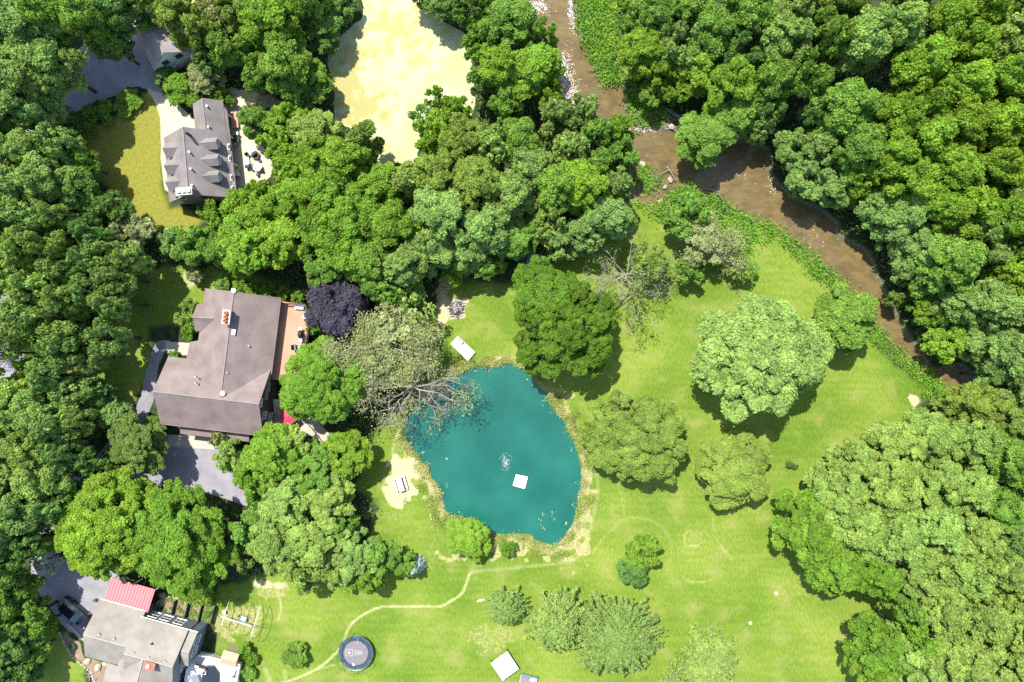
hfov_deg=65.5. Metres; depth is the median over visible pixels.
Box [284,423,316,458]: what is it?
tree
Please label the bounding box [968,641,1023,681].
tree
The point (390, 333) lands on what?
tree
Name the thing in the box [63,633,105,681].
garden bed
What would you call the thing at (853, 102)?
tree
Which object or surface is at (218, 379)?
brown house
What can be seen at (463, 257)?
tree
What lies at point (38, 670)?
tree
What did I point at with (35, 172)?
tree
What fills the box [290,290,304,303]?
bush
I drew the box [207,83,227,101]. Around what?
bush
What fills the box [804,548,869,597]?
tree
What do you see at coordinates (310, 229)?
tree
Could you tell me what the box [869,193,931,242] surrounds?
tree
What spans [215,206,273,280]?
tree
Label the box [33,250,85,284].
tree
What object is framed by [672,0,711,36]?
tree
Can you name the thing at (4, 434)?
tree
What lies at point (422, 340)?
willow tree
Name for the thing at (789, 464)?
sapling
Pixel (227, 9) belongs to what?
tree
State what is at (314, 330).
bush
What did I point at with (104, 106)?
bush
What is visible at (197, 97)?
bush
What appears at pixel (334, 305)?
purple tree
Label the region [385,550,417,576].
tree
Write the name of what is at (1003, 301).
tree
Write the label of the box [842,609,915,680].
tree
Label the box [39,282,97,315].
tree
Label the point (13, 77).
tree
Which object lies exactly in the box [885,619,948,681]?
tree
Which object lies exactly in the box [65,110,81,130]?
bush
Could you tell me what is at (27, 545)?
tree
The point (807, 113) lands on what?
tree
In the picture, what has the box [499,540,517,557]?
bush
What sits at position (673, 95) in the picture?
tree
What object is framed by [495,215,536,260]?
tree
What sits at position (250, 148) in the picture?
lounge chair
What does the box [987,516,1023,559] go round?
tree
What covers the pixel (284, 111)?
tree
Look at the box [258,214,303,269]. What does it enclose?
tree
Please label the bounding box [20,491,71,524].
tree
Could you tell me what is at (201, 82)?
bush
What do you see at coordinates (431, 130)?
tree
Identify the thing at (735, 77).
tree
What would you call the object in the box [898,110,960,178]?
tree
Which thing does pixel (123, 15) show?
tree
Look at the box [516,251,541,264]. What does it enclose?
utility trailer
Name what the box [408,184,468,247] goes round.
tree
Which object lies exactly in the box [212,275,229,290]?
bush
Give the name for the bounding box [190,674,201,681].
deck table
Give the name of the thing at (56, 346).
tree
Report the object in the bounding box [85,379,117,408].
tree
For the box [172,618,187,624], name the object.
window
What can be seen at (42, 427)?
tree
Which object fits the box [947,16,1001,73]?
tree
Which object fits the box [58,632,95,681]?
stone edging
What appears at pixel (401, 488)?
picnic table
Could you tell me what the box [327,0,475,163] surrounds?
algae pond water
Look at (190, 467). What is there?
parking pad
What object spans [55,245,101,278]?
tree
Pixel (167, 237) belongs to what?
tree
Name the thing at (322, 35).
tree
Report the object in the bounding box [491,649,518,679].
white canopy
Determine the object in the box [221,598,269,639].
hoop tunnel
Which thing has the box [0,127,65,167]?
tree
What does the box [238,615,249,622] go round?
wheelbarrow
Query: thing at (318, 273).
tree
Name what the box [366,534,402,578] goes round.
tree
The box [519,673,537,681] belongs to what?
garden sofa
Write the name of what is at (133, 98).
bush
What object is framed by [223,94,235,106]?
bush
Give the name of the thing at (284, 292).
bush
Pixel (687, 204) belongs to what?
tree
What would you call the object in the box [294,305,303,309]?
deck bench
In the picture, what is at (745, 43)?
tree
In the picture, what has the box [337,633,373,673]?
trampoline
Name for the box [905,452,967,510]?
tree
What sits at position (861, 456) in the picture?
tree
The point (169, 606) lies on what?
raised bed
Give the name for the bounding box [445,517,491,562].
shade tree
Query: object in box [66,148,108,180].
tree
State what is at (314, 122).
tree
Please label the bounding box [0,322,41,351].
tree
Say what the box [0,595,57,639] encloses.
tree
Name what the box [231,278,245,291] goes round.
bush
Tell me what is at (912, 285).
tree
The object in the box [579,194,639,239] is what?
tree
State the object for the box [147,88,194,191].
footpath
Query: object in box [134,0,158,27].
tree
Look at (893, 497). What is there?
tree
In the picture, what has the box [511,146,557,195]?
tree
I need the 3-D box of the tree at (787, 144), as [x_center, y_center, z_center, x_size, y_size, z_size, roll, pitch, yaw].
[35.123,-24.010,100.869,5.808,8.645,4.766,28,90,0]
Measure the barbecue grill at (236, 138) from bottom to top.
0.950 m
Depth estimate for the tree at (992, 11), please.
89.10 m
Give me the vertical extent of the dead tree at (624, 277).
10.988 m
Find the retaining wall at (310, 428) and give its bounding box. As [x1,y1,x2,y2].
[300,418,322,443]
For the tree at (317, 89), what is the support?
on the ground at (729, 572)
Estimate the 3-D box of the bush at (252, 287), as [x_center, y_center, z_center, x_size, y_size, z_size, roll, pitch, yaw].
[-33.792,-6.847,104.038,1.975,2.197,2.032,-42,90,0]
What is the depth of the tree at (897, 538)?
92.92 m
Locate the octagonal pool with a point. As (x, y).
(212, 675)
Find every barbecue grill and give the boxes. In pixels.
[233,132,238,145]
[298,327,302,340]
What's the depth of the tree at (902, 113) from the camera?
90.84 m
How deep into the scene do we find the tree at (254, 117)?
99.42 m
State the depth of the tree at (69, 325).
94.02 m
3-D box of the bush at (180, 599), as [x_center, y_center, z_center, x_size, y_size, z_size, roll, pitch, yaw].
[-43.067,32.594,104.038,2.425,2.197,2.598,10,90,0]
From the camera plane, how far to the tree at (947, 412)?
99.29 m
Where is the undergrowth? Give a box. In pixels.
[22,0,1016,593]
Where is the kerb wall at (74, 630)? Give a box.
[67,623,82,639]
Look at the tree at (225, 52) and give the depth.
96.12 m
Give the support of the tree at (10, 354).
on the ground at (729, 572)
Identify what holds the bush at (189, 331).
on the ground at (729, 572)
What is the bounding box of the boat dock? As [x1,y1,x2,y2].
[451,336,474,360]
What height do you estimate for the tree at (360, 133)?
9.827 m
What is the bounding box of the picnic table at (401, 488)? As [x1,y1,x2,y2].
[392,475,407,492]
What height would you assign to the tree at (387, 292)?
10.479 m
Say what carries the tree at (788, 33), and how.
on the ground at (729, 572)
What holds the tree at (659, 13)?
on the ground at (729, 572)
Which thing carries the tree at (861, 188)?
on the ground at (729, 572)
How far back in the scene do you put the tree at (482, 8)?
96.24 m
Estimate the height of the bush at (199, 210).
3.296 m
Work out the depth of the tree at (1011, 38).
90.58 m
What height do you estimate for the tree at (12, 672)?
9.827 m
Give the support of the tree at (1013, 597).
on the ground at (729, 572)
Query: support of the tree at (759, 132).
on the ground at (729, 572)
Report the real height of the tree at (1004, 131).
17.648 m
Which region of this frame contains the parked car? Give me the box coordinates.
[56,595,91,628]
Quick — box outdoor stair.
[273,399,280,416]
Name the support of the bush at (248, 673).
on the ground at (729, 572)
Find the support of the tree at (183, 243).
on the ground at (729, 572)
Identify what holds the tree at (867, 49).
on the ground at (729, 572)
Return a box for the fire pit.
[447,298,464,317]
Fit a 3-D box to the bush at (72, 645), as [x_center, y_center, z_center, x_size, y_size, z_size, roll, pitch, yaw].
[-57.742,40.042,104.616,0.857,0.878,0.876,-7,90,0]
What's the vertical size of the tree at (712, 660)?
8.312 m
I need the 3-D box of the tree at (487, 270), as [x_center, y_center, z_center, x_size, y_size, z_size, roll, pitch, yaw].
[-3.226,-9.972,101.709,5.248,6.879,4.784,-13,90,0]
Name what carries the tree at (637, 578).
on the ground at (729, 572)
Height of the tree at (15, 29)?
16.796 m
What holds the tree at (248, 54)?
on the ground at (729, 572)
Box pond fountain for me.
[499,454,511,468]
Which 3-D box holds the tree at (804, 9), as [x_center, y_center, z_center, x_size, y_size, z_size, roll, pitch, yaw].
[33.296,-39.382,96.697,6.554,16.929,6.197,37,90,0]
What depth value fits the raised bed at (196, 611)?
104.55 m
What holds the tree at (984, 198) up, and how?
on the ground at (729, 572)
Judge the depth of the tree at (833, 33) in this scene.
91.38 m
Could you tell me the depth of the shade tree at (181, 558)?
94.63 m
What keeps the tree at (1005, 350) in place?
on the ground at (729, 572)
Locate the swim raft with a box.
[512,474,527,488]
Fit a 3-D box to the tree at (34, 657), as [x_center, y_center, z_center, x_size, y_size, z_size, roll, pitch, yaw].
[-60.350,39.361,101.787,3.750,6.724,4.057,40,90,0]
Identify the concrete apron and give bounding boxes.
[166,435,216,449]
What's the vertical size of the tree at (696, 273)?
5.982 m
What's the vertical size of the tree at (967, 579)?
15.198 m
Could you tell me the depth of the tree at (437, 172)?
93.84 m
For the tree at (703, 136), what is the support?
on the ground at (729, 572)
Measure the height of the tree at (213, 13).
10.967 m
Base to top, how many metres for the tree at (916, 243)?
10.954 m
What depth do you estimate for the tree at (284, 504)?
96.47 m
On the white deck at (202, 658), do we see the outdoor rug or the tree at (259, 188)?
the outdoor rug
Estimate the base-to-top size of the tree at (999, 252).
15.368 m
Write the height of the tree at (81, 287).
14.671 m
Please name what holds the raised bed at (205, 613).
on the ground at (729, 572)
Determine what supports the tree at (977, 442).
on the ground at (729, 572)
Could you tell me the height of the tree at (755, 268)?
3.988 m
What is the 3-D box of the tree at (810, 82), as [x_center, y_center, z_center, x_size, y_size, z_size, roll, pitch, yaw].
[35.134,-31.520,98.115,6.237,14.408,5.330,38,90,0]
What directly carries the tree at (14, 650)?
on the ground at (729, 572)
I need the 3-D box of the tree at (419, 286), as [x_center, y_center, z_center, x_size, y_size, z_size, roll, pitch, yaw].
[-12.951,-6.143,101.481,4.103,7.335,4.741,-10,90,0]
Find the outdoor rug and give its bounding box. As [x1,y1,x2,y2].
[184,663,202,681]
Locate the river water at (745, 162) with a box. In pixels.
[527,0,1008,421]
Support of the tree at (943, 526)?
on the ground at (729, 572)
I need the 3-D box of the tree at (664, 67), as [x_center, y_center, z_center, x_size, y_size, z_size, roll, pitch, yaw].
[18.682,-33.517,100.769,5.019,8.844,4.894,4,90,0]
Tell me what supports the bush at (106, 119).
on the ground at (729, 572)
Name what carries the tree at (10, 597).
on the ground at (729, 572)
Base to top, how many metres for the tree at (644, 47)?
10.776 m
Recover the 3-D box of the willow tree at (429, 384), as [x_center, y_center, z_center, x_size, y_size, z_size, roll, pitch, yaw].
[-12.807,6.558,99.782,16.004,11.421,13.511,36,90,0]
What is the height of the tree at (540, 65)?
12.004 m
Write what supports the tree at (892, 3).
on the ground at (729, 572)
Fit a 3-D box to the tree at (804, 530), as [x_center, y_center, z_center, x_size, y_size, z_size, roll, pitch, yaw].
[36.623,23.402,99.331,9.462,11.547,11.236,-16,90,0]
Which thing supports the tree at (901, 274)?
on the ground at (729, 572)
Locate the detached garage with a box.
[134,11,193,70]
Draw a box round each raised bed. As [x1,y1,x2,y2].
[162,597,177,614]
[175,601,189,618]
[189,601,203,622]
[201,604,216,624]
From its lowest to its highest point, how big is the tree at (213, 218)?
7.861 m
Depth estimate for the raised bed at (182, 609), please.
104.62 m
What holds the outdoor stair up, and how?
on the patio at (320, 430)
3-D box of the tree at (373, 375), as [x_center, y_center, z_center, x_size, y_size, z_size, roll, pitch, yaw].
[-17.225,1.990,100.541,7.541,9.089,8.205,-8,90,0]
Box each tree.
[0,0,64,49]
[0,41,67,126]
[0,92,67,130]
[0,112,28,134]
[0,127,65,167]
[0,132,10,165]
[0,157,46,209]
[0,199,22,235]
[0,199,66,236]
[0,225,43,273]
[0,232,4,259]
[0,257,38,298]
[0,295,64,338]
[0,296,27,348]
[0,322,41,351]
[0,337,37,376]
[0,376,28,410]
[0,388,59,430]
[0,427,22,467]
[0,429,49,469]
[0,460,24,501]
[0,487,52,535]
[0,513,22,562]
[0,554,30,589]
[0,574,45,620]
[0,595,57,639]
[0,618,23,644]
[0,623,45,666]
[0,660,29,681]
[3,268,73,308]
[8,526,56,560]
[9,463,73,500]
[10,354,42,381]
[13,0,84,48]
[14,150,90,204]
[18,36,96,98]
[18,638,54,670]
[19,400,96,443]
[19,660,47,681]
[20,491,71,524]
[21,229,79,260]
[23,355,91,394]
[28,120,88,165]
[28,298,93,336]
[28,549,63,575]
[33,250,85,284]
[34,328,88,367]
[35,438,101,474]
[36,201,97,235]
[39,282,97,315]
[44,374,104,409]
[44,613,62,635]
[52,465,162,581]
[53,406,99,439]
[55,0,130,54]
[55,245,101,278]
[55,477,86,505]
[59,173,98,215]
[64,342,121,374]
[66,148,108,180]
[67,211,124,248]
[67,273,103,304]
[71,445,110,478]
[77,311,106,330]
[81,240,145,275]
[81,317,141,356]
[84,189,134,228]
[85,284,148,321]
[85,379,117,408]
[86,255,149,296]
[88,0,152,36]
[92,26,139,64]
[92,456,126,473]
[98,400,135,428]
[107,411,169,474]
[108,211,157,255]
[110,244,160,274]
[132,477,239,603]
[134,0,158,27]
[150,0,206,50]
[156,225,192,259]
[171,224,215,266]
[182,4,217,50]
[190,42,224,77]
[191,0,224,28]
[194,231,226,268]
[202,199,225,232]
[203,21,253,68]
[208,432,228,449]
[212,438,241,473]
[213,0,245,34]
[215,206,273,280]
[218,188,248,217]
[227,506,261,546]
[232,459,267,505]
[234,32,266,69]
[234,546,254,574]
[235,0,306,48]
[236,105,275,139]
[239,192,275,228]
[240,63,267,93]
[240,421,304,493]
[244,178,271,203]
[245,516,296,574]
[254,120,292,157]
[255,38,317,106]
[255,470,310,529]
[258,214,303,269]
[266,101,310,145]
[268,177,309,218]
[270,142,299,183]
[278,335,370,425]
[280,557,322,595]
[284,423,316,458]
[285,107,345,148]
[285,514,351,568]
[290,136,324,178]
[290,204,337,257]
[291,441,341,495]
[292,0,330,19]
[292,166,349,214]
[297,9,344,56]
[299,57,334,109]
[303,247,342,287]
[304,276,368,340]
[304,471,355,520]
[315,234,364,277]
[316,134,373,184]
[317,295,450,403]
[320,428,373,479]
[320,559,346,590]
[327,181,378,239]
[328,524,376,587]
[329,0,357,23]
[332,513,360,537]
[343,119,384,165]
[344,240,386,295]
[347,564,386,595]
[348,324,402,385]
[349,343,482,434]
[356,160,402,203]
[363,195,422,252]
[365,299,428,363]
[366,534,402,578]
[369,276,404,308]
[381,242,428,289]
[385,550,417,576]
[389,160,421,203]
[391,290,437,328]
[396,282,424,308]
[404,225,452,278]
[407,103,431,120]
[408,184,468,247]
[411,554,426,574]
[412,0,425,9]
[412,107,448,156]
[412,149,457,192]
[414,361,437,383]
[419,0,468,21]
[424,85,447,108]
[438,95,472,123]
[438,112,488,165]
[441,262,469,287]
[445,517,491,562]
[451,0,485,30]
[451,242,493,272]
[453,151,499,212]
[460,23,496,62]
[460,200,514,264]
[466,64,493,96]
[469,252,507,280]
[474,42,520,94]
[474,122,508,170]
[475,0,491,18]
[475,0,537,46]
[482,584,529,625]
[486,83,525,124]
[490,168,538,219]
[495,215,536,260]
[501,116,545,164]
[506,42,566,101]
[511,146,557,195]
[511,254,580,319]
[513,276,616,379]
[519,14,559,50]
[522,212,554,246]
[522,584,590,653]
[531,78,562,105]
[531,204,565,238]
[536,159,575,214]
[538,96,584,140]
[542,224,586,262]
[549,128,590,164]
[565,158,612,215]
[565,589,667,678]
[566,92,598,130]
[566,212,607,256]
[577,115,613,149]
[577,229,674,338]
[578,389,689,484]
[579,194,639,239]
[586,142,624,176]
[603,165,634,198]
[609,113,634,153]
[611,134,639,171]
[615,25,664,80]
[615,557,648,587]
[616,0,636,19]
[620,0,641,34]
[625,531,662,570]
[627,241,671,283]
[636,0,678,37]
[638,79,665,107]
[644,57,679,94]
[655,17,700,66]
[660,76,690,106]
[661,191,710,239]
[664,41,721,97]
[665,206,750,285]
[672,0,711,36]
[673,619,741,681]
[674,110,730,169]
[675,253,705,284]
[680,220,728,266]
[685,0,737,63]
[688,293,835,426]
[694,430,773,510]
[699,52,756,115]
[713,92,763,147]
[715,236,744,271]
[721,23,766,66]
[725,0,776,44]
[725,251,760,281]
[743,117,774,145]
[751,9,815,65]
[754,49,796,106]
[755,95,787,127]
[770,487,842,574]
[772,127,808,170]
[773,0,821,20]
[783,47,835,100]
[784,156,830,201]
[792,95,828,132]
[800,151,839,181]
[801,126,845,168]
[802,461,856,513]
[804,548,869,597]
[808,5,857,63]
[809,76,883,140]
[810,281,879,354]
[813,437,890,505]
[815,489,883,553]
[816,166,853,209]
[817,0,870,18]
[827,3,894,74]
[829,115,888,171]
[835,161,879,203]
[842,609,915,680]
[842,655,893,681]
[847,186,892,229]
[857,420,922,474]
[857,553,902,599]
[858,504,925,566]
[860,467,924,519]
[867,134,921,189]
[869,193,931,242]
[870,91,927,139]
[872,227,902,253]
[876,0,929,63]
[876,610,938,657]
[877,0,931,10]
[878,291,905,306]
[879,30,957,100]
[880,547,951,599]
[880,590,928,625]
[881,156,942,204]
[883,259,913,284]
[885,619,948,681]
[888,0,977,61]
[888,221,941,275]
[894,78,960,118]
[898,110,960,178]
[899,275,947,298]
[900,407,958,462]
[901,585,971,634]
[905,293,949,327]
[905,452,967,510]
[910,182,971,232]
[910,500,965,556]
[913,230,988,294]
[913,625,999,681]
[919,324,967,364]
[926,459,997,515]
[927,552,993,609]
[928,284,986,326]
[928,395,970,423]
[931,99,997,147]
[932,58,997,112]
[935,139,985,190]
[941,379,1010,429]
[944,184,1003,238]
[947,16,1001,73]
[949,323,998,361]
[950,218,1012,267]
[950,413,1005,464]
[952,510,1007,563]
[960,360,1007,390]
[964,277,1023,331]
[964,592,1014,645]
[967,0,1014,28]
[968,145,1023,190]
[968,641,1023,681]
[970,95,1023,153]
[973,250,1023,296]
[973,319,1023,383]
[976,483,1023,533]
[977,189,1023,243]
[977,429,1023,479]
[980,52,1023,105]
[984,553,1023,593]
[987,368,1023,404]
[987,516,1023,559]
[989,125,1023,156]
[990,234,1023,261]
[991,392,1023,443]
[992,8,1023,62]
[993,590,1023,611]
[996,470,1023,501]
[998,294,1023,335]
[1002,597,1023,654]
[1003,165,1023,198]
[1011,0,1023,13]
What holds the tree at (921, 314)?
on the ground at (729, 572)
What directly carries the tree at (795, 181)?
on the ground at (729, 572)
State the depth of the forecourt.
104.99 m
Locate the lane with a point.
(144, 405)
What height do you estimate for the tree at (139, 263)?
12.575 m
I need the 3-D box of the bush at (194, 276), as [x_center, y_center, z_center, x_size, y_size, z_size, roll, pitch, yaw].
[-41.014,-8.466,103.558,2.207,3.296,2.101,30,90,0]
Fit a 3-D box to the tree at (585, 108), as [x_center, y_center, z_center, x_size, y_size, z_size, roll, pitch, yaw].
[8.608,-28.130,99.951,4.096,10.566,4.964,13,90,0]
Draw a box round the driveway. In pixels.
[25,34,162,131]
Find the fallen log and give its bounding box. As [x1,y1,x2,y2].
[663,108,681,118]
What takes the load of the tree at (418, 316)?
on the ground at (729, 572)
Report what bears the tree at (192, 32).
on the ground at (729, 572)
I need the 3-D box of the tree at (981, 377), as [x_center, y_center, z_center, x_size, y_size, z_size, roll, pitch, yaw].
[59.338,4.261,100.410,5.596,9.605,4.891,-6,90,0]
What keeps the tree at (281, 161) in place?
on the ground at (729, 572)
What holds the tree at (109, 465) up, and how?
on the ground at (729, 572)
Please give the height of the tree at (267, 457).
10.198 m
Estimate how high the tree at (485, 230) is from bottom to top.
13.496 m
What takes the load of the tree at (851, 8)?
on the ground at (729, 572)
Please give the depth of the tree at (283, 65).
95.45 m
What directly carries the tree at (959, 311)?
on the ground at (729, 572)
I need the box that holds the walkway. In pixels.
[166,342,189,354]
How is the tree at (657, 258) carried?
on the ground at (729, 572)
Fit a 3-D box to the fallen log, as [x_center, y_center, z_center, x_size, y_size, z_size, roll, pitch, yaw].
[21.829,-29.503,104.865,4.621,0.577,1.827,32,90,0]
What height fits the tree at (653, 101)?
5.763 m
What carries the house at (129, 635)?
on the ground at (729, 572)
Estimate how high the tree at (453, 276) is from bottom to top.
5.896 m
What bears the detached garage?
on the ground at (729, 572)
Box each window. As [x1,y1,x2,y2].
[147,611,161,617]
[159,614,173,621]
[161,60,170,65]
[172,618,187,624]
[175,53,183,58]
[190,645,197,657]
[193,634,200,646]
[262,411,266,419]
[268,412,272,420]
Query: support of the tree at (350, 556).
on the ground at (729, 572)
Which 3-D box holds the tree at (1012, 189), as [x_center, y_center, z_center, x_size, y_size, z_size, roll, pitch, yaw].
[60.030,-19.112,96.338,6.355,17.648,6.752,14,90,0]
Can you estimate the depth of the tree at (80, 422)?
95.31 m
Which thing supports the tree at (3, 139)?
on the ground at (729, 572)
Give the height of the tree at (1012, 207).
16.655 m
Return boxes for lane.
[31,340,170,558]
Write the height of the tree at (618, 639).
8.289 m
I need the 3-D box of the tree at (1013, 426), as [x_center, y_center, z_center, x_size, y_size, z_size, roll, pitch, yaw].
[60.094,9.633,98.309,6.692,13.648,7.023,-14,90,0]
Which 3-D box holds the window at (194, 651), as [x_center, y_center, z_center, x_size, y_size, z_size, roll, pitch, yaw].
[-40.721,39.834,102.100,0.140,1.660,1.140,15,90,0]
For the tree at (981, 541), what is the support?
on the ground at (729, 572)
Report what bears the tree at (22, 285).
on the ground at (729, 572)
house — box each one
[83,572,207,681]
[152,288,286,441]
[162,98,237,205]
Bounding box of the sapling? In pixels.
[786,460,794,467]
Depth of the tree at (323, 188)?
93.67 m
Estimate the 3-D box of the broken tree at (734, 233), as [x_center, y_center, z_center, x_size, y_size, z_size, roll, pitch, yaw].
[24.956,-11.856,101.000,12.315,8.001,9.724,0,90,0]
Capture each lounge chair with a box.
[244,156,249,167]
[246,144,255,155]
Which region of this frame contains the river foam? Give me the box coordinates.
[529,0,817,247]
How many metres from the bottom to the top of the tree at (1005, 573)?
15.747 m
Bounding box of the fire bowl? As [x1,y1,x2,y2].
[251,151,258,158]
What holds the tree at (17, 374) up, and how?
on the ground at (729, 572)
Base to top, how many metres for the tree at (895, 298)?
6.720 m
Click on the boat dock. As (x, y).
(465, 350)
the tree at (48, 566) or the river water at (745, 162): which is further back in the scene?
the river water at (745, 162)
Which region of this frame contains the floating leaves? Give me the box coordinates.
[411,368,578,543]
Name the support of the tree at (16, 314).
on the ground at (729, 572)
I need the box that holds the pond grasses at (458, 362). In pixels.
[392,355,599,564]
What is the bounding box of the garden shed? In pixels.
[220,644,238,667]
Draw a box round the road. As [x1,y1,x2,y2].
[0,294,24,377]
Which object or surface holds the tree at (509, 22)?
on the ground at (729, 572)
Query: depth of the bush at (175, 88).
101.85 m
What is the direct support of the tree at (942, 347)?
on the ground at (729, 572)
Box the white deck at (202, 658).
[187,651,241,681]
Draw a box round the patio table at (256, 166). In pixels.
[253,163,260,170]
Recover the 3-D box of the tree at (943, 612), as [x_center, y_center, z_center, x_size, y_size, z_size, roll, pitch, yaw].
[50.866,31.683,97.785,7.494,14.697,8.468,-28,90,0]
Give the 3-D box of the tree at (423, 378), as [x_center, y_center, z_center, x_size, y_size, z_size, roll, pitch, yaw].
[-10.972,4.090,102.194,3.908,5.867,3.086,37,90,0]
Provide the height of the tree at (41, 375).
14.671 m
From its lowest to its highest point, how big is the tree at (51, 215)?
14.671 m
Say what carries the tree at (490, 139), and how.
on the ground at (729, 572)
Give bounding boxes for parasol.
[280,410,295,423]
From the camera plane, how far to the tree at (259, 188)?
97.09 m
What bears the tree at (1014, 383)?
on the ground at (729, 572)
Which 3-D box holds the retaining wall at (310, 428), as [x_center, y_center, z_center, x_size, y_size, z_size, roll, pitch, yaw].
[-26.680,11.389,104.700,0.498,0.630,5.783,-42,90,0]
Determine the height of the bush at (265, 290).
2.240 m
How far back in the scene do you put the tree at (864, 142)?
92.42 m
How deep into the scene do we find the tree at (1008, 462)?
93.30 m
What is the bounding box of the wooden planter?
[230,111,238,128]
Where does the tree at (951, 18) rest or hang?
on the ground at (729, 572)
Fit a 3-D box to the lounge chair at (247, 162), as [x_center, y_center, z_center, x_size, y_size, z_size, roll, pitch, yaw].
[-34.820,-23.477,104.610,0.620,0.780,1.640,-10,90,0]
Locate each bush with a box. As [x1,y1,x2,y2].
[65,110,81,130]
[68,643,74,649]
[76,117,96,140]
[81,104,99,123]
[93,99,112,115]
[100,112,112,125]
[112,93,133,117]
[120,88,142,109]
[153,66,175,88]
[163,72,193,105]
[168,350,177,356]
[173,311,192,327]
[173,595,185,601]
[180,297,196,314]
[180,321,197,340]
[184,92,202,107]
[185,267,204,284]
[186,62,227,94]
[196,205,203,219]
[199,588,214,605]
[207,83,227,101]
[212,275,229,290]
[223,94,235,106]
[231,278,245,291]
[236,641,250,660]
[240,666,255,681]
[244,280,260,293]
[244,652,259,666]
[259,283,275,296]
[276,284,291,300]
[280,640,307,668]
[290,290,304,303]
[305,324,321,335]
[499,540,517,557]
[659,660,698,681]
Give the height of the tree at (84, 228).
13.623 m
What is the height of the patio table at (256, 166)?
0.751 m
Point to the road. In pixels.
(6, 365)
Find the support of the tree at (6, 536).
on the ground at (729, 572)
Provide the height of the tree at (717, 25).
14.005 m
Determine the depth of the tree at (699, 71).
96.73 m
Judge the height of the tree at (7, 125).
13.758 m
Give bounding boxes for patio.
[224,96,272,189]
[273,409,328,440]
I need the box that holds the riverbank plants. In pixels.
[570,0,948,399]
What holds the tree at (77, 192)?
on the ground at (729, 572)
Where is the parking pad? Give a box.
[151,434,247,505]
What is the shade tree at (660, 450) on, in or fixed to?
on the ground at (729, 572)
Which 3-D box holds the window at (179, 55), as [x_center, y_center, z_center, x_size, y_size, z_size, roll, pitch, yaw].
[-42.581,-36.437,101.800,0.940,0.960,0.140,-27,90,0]
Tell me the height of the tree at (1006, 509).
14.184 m
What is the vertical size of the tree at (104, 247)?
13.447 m
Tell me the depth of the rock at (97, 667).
104.68 m
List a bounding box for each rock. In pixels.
[83,658,90,664]
[95,664,100,671]
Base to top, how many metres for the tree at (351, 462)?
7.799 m
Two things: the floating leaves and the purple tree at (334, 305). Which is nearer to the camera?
the purple tree at (334, 305)
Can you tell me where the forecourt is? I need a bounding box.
[31,556,119,640]
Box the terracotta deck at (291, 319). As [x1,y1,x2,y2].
[271,301,309,379]
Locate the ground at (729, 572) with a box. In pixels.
[17,0,1023,681]
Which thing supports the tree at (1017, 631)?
on the ground at (729, 572)
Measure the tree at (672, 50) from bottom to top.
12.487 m
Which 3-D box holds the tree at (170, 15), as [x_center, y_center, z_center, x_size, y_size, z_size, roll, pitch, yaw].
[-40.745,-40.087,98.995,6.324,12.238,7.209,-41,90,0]
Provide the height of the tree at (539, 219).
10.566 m
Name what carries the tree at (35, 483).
on the ground at (729, 572)
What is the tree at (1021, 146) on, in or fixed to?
on the ground at (729, 572)
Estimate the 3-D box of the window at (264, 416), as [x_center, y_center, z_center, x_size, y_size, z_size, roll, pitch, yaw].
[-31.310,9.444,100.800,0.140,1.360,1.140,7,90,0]
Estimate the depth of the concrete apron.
104.99 m
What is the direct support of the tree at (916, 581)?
on the ground at (729, 572)
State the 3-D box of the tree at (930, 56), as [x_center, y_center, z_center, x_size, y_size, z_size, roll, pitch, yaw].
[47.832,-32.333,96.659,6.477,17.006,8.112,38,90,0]
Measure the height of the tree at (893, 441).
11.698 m
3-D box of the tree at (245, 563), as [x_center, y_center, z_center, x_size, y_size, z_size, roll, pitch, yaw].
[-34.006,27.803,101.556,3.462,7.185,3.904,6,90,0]
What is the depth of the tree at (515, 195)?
93.83 m
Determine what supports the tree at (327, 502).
on the ground at (729, 572)
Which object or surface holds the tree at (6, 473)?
on the ground at (729, 572)
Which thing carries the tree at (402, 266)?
on the ground at (729, 572)
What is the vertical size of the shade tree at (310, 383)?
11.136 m
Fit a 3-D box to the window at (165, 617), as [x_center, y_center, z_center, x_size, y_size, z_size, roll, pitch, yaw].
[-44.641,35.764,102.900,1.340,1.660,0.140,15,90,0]
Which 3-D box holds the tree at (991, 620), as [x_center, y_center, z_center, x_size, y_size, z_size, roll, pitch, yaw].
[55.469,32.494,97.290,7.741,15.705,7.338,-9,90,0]
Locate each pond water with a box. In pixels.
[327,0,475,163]
[404,364,581,544]
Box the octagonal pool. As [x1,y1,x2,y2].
[202,665,218,681]
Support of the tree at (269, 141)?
on the ground at (729, 572)
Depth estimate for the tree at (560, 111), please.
95.61 m
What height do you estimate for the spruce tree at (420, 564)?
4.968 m
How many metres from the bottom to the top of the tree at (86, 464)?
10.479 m
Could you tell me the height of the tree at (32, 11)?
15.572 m
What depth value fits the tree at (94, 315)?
100.44 m
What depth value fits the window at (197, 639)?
102.07 m
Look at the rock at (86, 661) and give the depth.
104.71 m
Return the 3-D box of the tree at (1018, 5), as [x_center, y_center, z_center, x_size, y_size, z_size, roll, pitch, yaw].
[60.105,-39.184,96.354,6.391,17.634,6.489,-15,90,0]
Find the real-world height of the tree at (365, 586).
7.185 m
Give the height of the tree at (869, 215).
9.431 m
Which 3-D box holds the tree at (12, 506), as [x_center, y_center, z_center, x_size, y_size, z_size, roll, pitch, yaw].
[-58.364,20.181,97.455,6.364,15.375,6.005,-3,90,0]

